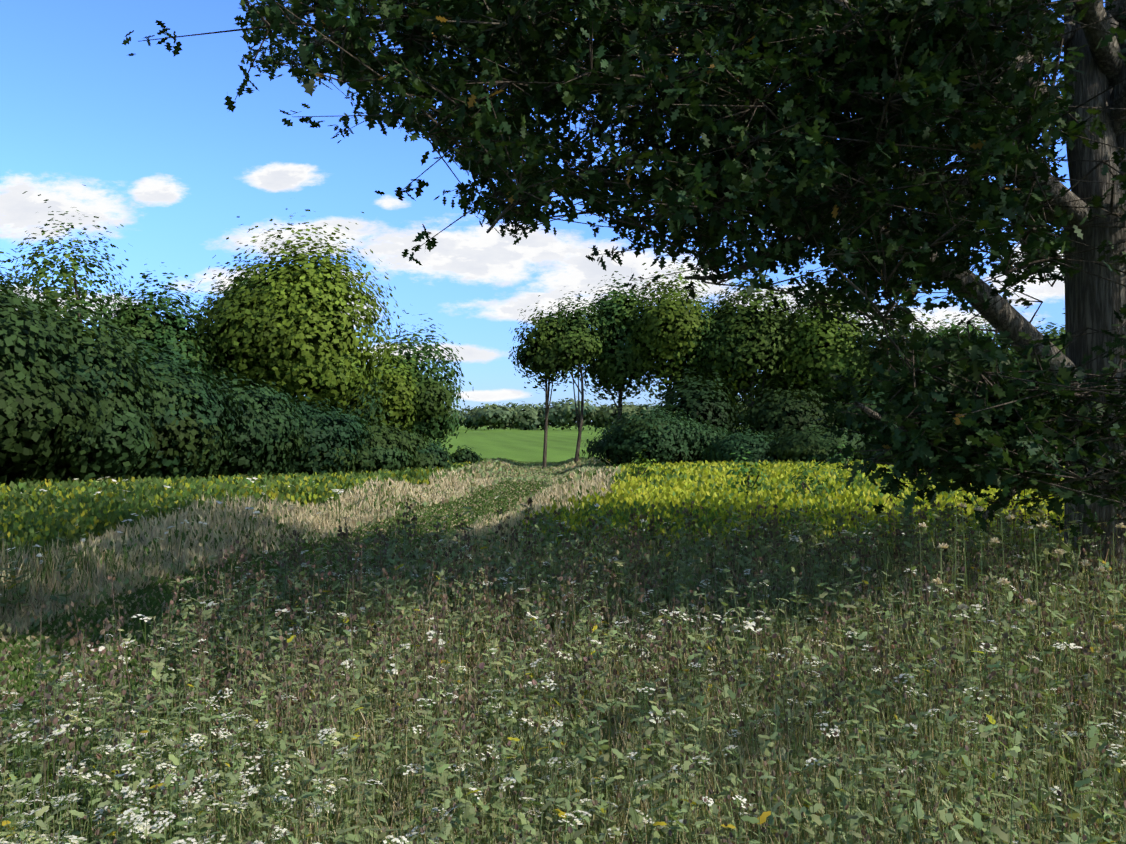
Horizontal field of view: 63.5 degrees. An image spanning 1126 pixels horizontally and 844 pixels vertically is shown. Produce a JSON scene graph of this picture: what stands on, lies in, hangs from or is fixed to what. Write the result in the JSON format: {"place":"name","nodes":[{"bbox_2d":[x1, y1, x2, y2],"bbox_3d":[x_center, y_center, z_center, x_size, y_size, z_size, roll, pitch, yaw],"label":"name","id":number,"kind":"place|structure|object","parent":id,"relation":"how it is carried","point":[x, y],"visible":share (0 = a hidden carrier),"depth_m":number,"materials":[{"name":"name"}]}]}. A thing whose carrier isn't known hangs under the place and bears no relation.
{"place":"outdoors","nodes":[
{"label":"outdoors","id":0,"kind":"place"},
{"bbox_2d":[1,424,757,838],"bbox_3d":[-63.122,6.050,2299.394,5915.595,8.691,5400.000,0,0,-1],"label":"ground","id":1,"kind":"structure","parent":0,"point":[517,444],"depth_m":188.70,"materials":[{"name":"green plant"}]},
{"bbox_2d":[0,185,1064,488],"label":"tree line","id":2,"kind":"object","parent":1,"relation":"on","point":[134,389],"depth_m":56.61,"materials":[{"name":"green plant"}]},
{"bbox_2d":[0,497,1125,843],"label":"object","id":3,"kind":"object","parent":1,"relation":"on","point":[268,641],"visible":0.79,"depth_m":5.31,"materials":[{"name":"green plant"}]},
{"bbox_2d":[917,503,1125,654],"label":"flower heads","id":4,"kind":"object","parent":3,"relation":"attached to","point":[1005,581],"visible":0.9,"depth_m":5.79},
{"bbox_2d":[0,455,1125,843],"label":"meadow grass","id":5,"kind":"structure","parent":1,"relation":"on","point":[578,491],"depth_m":11.33,"materials":[{"name":"green plant"}]},
{"bbox_2d":[0,477,1125,843],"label":"queen annes lace","id":6,"kind":"object","parent":1,"relation":"on","point":[238,749],"depth_m":4.84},
{"bbox_2d":[446,398,748,429],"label":"tree line","id":7,"kind":"object","parent":1,"relation":"on","point":[528,417],"visible":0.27,"depth_m":547.74,"materials":[{"name":"green plant"}]},
{"bbox_2d":[122,0,1125,589],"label":"oak","id":8,"kind":"object","parent":1,"relation":"on","point":[782,176],"depth_m":7.20,"materials":[{"name":"green plant"}]},
{"bbox_2d":[626,438,924,502],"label":"bushes","id":9,"kind":"object","parent":1,"relation":"on","point":[753,471],"depth_m":23.89,"materials":[{"name":"plant"}]},
{"bbox_2d":[920,507,1118,763],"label":"flower stems","id":10,"kind":"object","parent":1,"relation":"on","point":[1006,604],"visible":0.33,"depth_m":6.02,"materials":[{"name":"green plant"}]},
{"bbox_2d":[0,0,1104,421],"label":"sky","id":11,"kind":"structure","parent":0,"point":[153,141],"materials":[{"name":"blue"}]}
]}

